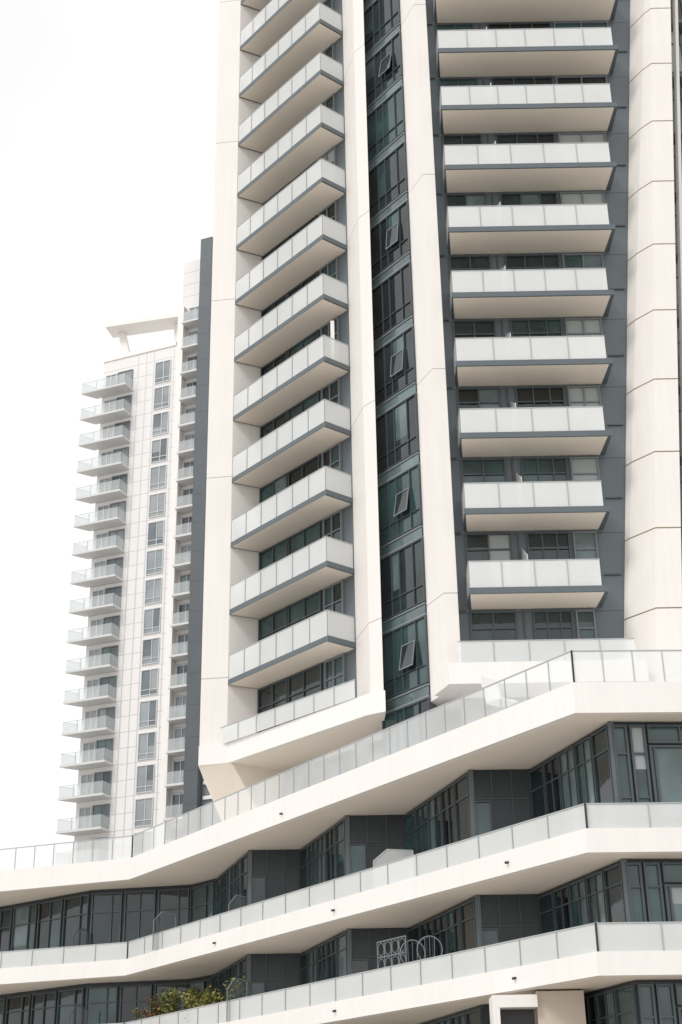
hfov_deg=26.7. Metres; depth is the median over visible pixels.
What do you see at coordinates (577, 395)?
window
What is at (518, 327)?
window
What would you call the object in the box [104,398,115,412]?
window
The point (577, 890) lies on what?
window
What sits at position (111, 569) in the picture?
window
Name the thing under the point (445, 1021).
window
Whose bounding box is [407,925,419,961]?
window
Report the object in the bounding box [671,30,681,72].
window
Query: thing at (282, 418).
window
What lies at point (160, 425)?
window
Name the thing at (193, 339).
window
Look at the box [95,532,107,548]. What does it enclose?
window
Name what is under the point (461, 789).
window
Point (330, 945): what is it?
window
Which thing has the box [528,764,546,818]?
window
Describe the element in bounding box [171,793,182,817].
window
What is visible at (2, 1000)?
window
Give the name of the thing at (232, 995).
potted shrub
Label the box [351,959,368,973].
window
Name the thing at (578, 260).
window
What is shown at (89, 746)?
window
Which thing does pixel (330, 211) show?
window
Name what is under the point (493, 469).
window
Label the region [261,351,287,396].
window
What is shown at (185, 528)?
window
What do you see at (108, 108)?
sky
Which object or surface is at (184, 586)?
window
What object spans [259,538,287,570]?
window
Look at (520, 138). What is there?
window
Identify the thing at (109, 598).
window
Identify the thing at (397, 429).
window
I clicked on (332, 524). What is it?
window
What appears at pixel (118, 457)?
window
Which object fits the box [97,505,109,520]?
window
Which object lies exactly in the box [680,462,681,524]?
window
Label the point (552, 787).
window
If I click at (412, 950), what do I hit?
wire chair
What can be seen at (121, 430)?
window
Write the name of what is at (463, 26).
window
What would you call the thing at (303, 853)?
window
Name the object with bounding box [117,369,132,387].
window
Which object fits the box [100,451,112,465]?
window
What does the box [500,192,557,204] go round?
window
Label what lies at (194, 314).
window
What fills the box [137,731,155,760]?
window
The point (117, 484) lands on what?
window
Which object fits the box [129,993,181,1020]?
potted shrub
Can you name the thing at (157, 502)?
window
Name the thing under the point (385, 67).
window
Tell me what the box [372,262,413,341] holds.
window
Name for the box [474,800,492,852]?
window
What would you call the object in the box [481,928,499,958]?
window
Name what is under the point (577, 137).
window
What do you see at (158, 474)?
window
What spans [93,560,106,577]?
window
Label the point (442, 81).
window
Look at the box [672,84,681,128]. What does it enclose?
window
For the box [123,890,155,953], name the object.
window
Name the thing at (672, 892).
window
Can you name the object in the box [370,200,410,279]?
window
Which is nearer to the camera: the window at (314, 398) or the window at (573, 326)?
the window at (573, 326)
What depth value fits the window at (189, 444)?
142.39 m
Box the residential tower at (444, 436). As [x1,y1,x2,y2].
[198,0,681,805]
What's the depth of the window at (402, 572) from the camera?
52.27 m
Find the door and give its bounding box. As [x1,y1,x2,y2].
[500,1010,534,1023]
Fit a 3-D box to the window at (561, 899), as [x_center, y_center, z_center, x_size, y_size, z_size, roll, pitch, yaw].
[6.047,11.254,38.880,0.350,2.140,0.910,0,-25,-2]
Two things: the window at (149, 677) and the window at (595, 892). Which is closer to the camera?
the window at (595, 892)
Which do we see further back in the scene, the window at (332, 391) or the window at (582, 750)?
the window at (332, 391)
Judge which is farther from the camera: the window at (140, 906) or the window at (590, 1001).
the window at (140, 906)
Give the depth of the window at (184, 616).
134.67 m
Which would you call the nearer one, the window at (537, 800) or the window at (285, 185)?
the window at (537, 800)
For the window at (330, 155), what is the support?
in the residential tower at (444, 436)
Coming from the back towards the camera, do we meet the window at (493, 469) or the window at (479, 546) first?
the window at (493, 469)
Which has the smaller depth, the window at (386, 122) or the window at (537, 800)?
the window at (537, 800)
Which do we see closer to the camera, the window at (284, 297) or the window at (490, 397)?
the window at (490, 397)
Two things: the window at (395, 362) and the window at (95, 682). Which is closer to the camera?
the window at (395, 362)
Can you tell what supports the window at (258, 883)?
in the terraced podium building
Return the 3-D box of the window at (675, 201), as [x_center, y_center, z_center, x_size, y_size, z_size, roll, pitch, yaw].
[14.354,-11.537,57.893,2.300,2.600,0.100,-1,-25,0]
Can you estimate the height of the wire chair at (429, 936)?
1.427 m
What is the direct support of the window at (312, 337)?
in the residential tower at (444, 436)
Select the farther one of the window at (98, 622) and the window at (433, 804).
the window at (98, 622)
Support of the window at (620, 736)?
in the terraced podium building
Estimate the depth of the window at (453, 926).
41.86 m
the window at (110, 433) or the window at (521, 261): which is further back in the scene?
the window at (110, 433)
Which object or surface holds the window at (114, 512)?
in the white apartment tower at (137, 766)
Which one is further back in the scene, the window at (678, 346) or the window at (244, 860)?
the window at (678, 346)
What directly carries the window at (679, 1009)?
in the terraced podium building
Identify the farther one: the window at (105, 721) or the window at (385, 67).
the window at (105, 721)
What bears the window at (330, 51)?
in the residential tower at (444, 436)
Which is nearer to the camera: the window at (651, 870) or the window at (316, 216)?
the window at (651, 870)
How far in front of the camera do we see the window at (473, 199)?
57.79 m
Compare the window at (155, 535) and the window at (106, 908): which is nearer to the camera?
the window at (106, 908)
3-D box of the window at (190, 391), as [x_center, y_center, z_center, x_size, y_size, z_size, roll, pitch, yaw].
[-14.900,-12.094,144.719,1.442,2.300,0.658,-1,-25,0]
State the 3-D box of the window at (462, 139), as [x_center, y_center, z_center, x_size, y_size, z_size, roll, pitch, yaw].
[4.987,-14.317,58.617,1.630,2.620,0.100,-1,-25,0]
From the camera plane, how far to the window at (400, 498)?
53.47 m
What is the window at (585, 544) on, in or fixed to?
in the residential tower at (444, 436)
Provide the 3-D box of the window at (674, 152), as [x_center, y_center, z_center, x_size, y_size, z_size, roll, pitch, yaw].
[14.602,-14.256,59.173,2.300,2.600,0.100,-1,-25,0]
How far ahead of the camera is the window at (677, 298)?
56.60 m
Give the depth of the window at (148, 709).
130.86 m
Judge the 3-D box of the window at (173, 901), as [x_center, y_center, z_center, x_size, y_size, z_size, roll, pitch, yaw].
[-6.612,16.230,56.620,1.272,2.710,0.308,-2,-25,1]
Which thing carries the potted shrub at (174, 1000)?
on the terraced podium building
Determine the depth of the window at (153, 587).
135.99 m
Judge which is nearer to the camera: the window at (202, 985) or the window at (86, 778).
the window at (202, 985)
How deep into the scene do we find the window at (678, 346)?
55.37 m
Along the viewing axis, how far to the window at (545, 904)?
40.02 m
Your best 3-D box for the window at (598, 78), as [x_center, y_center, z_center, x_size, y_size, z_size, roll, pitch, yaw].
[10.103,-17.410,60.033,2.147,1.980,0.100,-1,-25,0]
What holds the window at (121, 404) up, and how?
in the white apartment tower at (137, 766)
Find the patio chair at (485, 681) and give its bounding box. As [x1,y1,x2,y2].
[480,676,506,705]
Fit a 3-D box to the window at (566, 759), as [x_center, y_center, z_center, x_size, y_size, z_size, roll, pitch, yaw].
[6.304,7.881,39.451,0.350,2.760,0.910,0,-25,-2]
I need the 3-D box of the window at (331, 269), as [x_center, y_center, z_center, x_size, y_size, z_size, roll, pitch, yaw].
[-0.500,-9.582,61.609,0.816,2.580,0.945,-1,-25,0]
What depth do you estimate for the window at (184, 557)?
137.22 m
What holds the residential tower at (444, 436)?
on the ground
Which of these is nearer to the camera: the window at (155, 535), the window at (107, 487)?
the window at (155, 535)
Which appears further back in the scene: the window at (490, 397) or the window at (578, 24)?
the window at (578, 24)
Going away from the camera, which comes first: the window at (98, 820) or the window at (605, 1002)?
the window at (605, 1002)
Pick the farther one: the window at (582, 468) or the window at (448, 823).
the window at (582, 468)
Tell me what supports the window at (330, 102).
in the residential tower at (444, 436)
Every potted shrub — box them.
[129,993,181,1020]
[156,986,202,1019]
[179,985,226,1018]
[223,973,249,1000]
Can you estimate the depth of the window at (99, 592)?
138.13 m
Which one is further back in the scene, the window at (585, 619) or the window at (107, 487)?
the window at (107, 487)
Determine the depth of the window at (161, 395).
144.93 m
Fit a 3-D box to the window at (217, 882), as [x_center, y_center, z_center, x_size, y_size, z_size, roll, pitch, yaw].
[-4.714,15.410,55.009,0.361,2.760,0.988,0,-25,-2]
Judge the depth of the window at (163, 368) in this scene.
146.21 m
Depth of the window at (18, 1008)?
58.14 m
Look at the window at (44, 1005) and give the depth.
57.29 m
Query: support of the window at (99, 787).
in the white apartment tower at (137, 766)
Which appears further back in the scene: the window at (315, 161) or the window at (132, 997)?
the window at (315, 161)
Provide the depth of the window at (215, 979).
54.07 m
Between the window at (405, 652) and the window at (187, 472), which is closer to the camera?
the window at (405, 652)
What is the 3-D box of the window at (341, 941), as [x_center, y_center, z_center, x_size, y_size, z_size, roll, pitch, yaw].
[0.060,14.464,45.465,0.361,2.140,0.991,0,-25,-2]
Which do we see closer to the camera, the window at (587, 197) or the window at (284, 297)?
the window at (587, 197)
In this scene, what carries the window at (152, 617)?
in the white apartment tower at (137, 766)
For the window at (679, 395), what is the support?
in the residential tower at (444, 436)
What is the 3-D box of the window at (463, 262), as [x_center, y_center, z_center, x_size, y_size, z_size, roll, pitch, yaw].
[5.081,-8.891,56.058,1.630,2.620,0.100,-1,-25,0]
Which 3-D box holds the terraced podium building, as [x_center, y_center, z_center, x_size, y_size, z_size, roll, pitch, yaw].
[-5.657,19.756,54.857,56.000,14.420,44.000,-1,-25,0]
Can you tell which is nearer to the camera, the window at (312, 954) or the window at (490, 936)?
the window at (490, 936)
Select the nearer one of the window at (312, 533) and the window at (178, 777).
the window at (312, 533)
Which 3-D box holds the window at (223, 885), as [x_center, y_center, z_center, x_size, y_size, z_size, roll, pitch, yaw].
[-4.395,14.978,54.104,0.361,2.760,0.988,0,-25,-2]
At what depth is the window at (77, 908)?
57.83 m
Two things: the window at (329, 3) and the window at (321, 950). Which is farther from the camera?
the window at (329, 3)
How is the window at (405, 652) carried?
in the residential tower at (444, 436)
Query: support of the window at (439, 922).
in the terraced podium building
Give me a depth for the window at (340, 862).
47.18 m
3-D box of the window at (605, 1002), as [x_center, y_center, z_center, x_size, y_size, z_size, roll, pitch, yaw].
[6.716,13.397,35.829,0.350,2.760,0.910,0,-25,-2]
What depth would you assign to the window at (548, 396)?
53.89 m
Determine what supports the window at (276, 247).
in the residential tower at (444, 436)
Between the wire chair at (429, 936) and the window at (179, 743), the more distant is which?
the window at (179, 743)
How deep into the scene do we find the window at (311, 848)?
49.99 m
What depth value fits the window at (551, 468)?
52.59 m
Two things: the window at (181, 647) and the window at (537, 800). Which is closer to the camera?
the window at (537, 800)
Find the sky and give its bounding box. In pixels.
[0,0,218,859]
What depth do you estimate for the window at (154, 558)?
137.25 m
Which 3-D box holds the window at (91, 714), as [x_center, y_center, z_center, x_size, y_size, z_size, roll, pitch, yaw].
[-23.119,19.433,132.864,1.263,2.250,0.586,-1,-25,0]
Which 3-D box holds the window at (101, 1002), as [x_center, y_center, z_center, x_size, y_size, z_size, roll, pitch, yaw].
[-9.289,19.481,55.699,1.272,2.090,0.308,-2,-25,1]
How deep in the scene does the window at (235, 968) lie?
51.24 m
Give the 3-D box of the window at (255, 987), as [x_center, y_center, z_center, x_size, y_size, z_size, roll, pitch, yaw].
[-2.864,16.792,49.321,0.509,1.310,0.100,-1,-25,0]
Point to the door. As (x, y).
(506, 1016)
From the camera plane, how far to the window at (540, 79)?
60.39 m
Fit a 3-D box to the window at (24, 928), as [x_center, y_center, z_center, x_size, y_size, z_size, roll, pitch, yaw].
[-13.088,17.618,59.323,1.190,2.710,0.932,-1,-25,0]
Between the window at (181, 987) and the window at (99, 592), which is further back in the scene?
the window at (99, 592)
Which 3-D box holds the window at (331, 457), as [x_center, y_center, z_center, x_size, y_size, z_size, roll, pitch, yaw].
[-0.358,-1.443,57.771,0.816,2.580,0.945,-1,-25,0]
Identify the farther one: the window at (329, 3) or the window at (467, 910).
the window at (329, 3)
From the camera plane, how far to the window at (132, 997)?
55.67 m
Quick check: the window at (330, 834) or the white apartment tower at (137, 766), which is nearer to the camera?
the window at (330, 834)
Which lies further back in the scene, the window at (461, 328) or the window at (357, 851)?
the window at (461, 328)
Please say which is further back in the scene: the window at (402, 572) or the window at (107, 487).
the window at (107, 487)
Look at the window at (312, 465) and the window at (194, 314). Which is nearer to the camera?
the window at (312, 465)
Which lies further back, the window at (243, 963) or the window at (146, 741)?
the window at (146, 741)
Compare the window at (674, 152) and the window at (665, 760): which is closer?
the window at (665, 760)
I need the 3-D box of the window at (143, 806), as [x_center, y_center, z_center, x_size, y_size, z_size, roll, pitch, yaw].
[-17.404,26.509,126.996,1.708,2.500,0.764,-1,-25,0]
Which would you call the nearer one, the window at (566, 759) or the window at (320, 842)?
the window at (566, 759)
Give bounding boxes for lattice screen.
[377,935,406,968]
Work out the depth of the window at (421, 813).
45.32 m
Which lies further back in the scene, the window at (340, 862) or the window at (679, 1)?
the window at (679, 1)
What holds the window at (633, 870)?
in the terraced podium building
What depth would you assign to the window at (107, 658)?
134.99 m
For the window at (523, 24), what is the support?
in the residential tower at (444, 436)
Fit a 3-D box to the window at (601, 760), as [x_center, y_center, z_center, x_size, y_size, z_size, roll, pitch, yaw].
[6.922,7.085,37.787,0.350,2.760,0.910,0,-25,-2]
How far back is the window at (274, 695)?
56.94 m
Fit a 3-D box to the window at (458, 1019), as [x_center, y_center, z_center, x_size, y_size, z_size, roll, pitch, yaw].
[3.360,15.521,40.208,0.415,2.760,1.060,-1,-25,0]
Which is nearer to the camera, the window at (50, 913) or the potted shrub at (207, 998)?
the potted shrub at (207, 998)
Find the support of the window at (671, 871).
in the terraced podium building
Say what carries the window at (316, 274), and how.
in the residential tower at (444, 436)
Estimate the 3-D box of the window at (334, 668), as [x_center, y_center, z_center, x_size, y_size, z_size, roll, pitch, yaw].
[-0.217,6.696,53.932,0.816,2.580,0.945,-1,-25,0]
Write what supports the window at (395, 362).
in the residential tower at (444, 436)
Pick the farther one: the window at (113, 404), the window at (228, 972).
the window at (113, 404)
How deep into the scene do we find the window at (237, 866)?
52.66 m
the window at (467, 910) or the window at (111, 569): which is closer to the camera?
the window at (467, 910)
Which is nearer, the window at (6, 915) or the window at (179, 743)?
the window at (6, 915)
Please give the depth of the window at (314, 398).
60.73 m
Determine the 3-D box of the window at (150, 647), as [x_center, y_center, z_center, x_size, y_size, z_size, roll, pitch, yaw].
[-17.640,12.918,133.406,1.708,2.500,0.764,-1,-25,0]
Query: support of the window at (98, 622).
in the white apartment tower at (137, 766)
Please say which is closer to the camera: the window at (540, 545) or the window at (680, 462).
the window at (540, 545)
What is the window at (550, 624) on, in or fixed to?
in the residential tower at (444, 436)
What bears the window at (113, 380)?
in the white apartment tower at (137, 766)
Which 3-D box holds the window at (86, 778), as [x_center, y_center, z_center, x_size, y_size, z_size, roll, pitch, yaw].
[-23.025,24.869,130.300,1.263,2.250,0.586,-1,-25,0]
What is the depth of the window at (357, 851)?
46.44 m
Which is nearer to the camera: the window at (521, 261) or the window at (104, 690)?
the window at (521, 261)
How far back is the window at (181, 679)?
132.06 m
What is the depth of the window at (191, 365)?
146.21 m
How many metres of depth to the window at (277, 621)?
58.26 m
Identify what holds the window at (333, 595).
in the residential tower at (444, 436)
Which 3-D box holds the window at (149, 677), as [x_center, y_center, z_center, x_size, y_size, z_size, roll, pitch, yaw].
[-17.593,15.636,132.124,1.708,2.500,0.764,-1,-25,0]
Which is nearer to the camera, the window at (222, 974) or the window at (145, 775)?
the window at (222, 974)
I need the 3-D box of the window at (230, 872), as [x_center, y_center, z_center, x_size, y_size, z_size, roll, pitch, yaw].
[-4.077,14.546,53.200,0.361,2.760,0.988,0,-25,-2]
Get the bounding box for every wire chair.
[400,939,424,984]
[417,935,442,959]
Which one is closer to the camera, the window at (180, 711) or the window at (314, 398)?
the window at (314, 398)
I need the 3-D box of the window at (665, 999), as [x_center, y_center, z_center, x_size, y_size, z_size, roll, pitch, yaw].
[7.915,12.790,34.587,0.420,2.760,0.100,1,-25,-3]
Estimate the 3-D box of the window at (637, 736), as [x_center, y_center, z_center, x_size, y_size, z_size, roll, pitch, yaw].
[7.813,6.876,37.376,0.420,2.760,0.100,1,-25,-3]
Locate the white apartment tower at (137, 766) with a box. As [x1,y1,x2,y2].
[56,237,212,858]
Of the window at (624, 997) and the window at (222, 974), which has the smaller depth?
the window at (624, 997)
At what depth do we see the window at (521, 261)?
56.49 m
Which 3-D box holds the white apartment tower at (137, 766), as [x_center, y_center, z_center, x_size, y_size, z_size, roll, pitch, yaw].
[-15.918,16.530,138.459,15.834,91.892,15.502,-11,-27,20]
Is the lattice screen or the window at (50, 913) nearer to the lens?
the lattice screen
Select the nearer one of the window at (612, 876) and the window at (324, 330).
the window at (612, 876)
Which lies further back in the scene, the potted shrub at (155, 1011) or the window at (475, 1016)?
the potted shrub at (155, 1011)
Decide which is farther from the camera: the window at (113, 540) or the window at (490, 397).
the window at (113, 540)
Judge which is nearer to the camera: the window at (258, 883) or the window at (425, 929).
the window at (425, 929)
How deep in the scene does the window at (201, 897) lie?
56.32 m
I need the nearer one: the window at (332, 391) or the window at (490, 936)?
the window at (490, 936)
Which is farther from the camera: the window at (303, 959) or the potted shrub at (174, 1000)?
the potted shrub at (174, 1000)
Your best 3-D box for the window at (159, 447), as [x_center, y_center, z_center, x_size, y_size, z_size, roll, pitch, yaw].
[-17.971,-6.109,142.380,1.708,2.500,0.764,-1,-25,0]
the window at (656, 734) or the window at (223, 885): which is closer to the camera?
the window at (656, 734)
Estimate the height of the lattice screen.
1.518 m
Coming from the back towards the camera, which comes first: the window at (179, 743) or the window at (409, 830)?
the window at (179, 743)
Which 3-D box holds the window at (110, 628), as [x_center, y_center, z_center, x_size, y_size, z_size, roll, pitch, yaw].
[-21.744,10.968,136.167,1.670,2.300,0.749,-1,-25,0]
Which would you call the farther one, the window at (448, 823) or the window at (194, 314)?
the window at (194, 314)
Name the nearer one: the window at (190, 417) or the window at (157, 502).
the window at (157, 502)
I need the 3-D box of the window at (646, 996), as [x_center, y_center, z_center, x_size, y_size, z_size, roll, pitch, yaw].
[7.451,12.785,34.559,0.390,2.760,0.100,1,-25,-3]
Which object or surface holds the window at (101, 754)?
in the white apartment tower at (137, 766)
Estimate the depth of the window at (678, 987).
35.10 m
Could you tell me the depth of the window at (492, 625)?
50.01 m
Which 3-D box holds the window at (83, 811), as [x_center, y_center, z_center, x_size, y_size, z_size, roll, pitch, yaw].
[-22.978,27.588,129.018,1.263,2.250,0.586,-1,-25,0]
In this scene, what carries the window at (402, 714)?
in the residential tower at (444, 436)
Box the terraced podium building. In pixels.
[0,650,681,1023]
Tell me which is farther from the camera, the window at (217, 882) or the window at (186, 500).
the window at (186, 500)
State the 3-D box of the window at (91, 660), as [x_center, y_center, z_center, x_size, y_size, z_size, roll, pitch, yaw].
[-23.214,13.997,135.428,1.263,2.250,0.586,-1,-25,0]
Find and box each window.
[0,908,13,959]
[0,998,6,1023]
[5,995,31,1023]
[11,903,38,955]
[30,991,57,1023]
[36,899,63,948]
[56,988,84,1023]
[61,894,89,958]
[78,806,91,828]
[80,773,93,794]
[82,741,95,761]
[84,710,97,729]
[85,986,118,1023]
[86,679,99,698]
[88,648,100,666]
[89,892,122,944]
[90,618,102,636]
[91,803,109,828]
[92,589,104,606]
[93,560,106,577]
[93,770,111,795]
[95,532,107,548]
[95,738,113,762]
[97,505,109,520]
[97,707,114,730]
[99,477,110,492]
[99,675,116,698]
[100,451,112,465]
[101,645,118,667]
[102,424,114,438]
[103,615,119,637]
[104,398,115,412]
[104,586,121,607]
[105,373,117,386]
[106,557,122,577]
[108,528,124,549]
[109,501,125,520]
[111,473,127,493]
[113,447,128,466]
[114,420,130,439]
[116,394,131,413]
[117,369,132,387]
[119,985,152,1022]
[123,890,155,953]
[134,797,153,826]
[136,764,154,793]
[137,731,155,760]
[139,699,157,727]
[140,668,158,696]
[141,637,159,665]
[143,607,160,634]
[144,577,162,604]
[146,548,163,575]
[147,520,164,546]
[148,492,165,517]
[149,464,166,490]
[151,437,167,462]
[152,411,168,436]
[153,385,169,409]
[154,359,170,383]
[154,983,186,1017]
[157,888,189,944]
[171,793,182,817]
[172,760,184,783]
[174,727,185,749]
[175,695,186,716]
[176,664,187,684]
[177,633,188,653]
[178,603,188,622]
[179,574,189,592]
[180,545,190,562]
[181,516,191,533]
[182,488,192,505]
[183,460,193,477]
[184,433,194,449]
[185,407,195,422]
[186,381,195,396]
[187,356,196,370]
[187,979,211,1001]
[188,330,197,344]
[189,306,198,319]
[189,882,213,923]
[212,974,218,1002]
[214,876,220,914]
[218,970,224,1019]
[220,871,226,917]
[225,966,231,999]
[226,865,233,911]
[232,962,238,995]
[233,859,240,909]
[239,957,246,997]
[240,853,247,906]
[250,981,264,995]
[251,876,265,903]
[257,678,287,732]
[258,606,287,640]
[259,473,287,513]
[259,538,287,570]
[260,411,287,438]
[261,293,287,317]
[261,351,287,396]
[262,185,287,205]
[262,238,287,278]
[288,161,316,184]
[288,215,317,239]
[288,271,318,297]
[288,330,318,376]
[288,391,319,430]
[288,454,320,486]
[288,521,321,568]
[288,590,321,626]
[288,663,322,721]
[299,846,306,889]
[299,952,307,984]
[307,840,315,886]
[308,947,316,982]
[316,833,325,883]
[317,943,326,980]
[318,146,336,174]
[319,0,333,12]
[319,200,337,233]
[320,257,338,279]
[320,316,339,340]
[321,378,340,416]
[322,43,334,59]
[322,93,335,111]
[322,442,341,488]
[323,510,342,560]
[323,580,344,634]
[324,654,345,708]
[325,826,334,886]
[326,937,336,978]
[335,819,345,878]
[336,932,346,976]
[349,843,365,873]
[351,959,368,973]
[364,0,400,53]
[365,31,402,107]
[367,85,405,161]
[368,141,407,219]
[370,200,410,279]
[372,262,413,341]
[374,326,416,407]
[376,393,419,475]
[378,464,422,547]
[380,538,425,621]
[382,615,429,700]
[382,697,430,753]
[403,810,416,855]
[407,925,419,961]
[415,801,428,853]
[419,919,433,958]
[427,792,441,849]
[432,913,446,955]
[435,23,473,47]
[436,1017,450,1023]
[439,77,477,102]
[440,783,455,861]
[442,134,481,182]
[445,193,486,222]
[446,906,461,967]
[449,255,490,304]
[450,1013,464,1023]
[453,320,495,373]
[454,774,470,841]
[456,387,500,443]
[460,458,506,497]
[460,899,476,950]
[465,533,511,599]
[465,1008,483,1023]
[469,611,517,640]
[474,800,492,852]
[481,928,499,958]
[487,22,550,28]
[491,76,552,84]
[495,133,555,143]
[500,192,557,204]
[505,254,560,269]
[510,318,562,336]
[515,386,565,407]
[520,457,568,481]
[526,532,571,559]
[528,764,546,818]
[532,610,574,639]
[537,891,555,933]
[543,755,561,827]
[553,21,608,27]
[553,885,571,957]
[555,75,607,83]
[557,132,606,142]
[558,746,578,809]
[560,191,604,203]
[562,253,603,268]
[564,318,602,335]
[567,386,601,406]
[569,457,599,480]
[569,878,588,926]
[572,531,598,558]
[574,736,595,804]
[575,610,596,638]
[584,994,597,1023]
[585,871,606,923]
[590,726,614,802]
[595,990,616,1023]
[603,863,625,921]
[612,725,634,802]
[614,985,638,1023]
[625,862,646,921]
[628,725,652,802]
[637,984,657,1023]
[642,862,665,921]
[646,725,681,743]
[648,745,681,801]
[655,984,676,1023]
[661,862,681,882]
[663,884,681,921]
[670,0,681,18]
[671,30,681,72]
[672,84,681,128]
[673,140,681,187]
[674,199,677,248]
[674,984,681,1005]
[676,260,678,313]
[677,324,679,380]
[677,1007,681,1023]
[678,392,681,450]
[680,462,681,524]

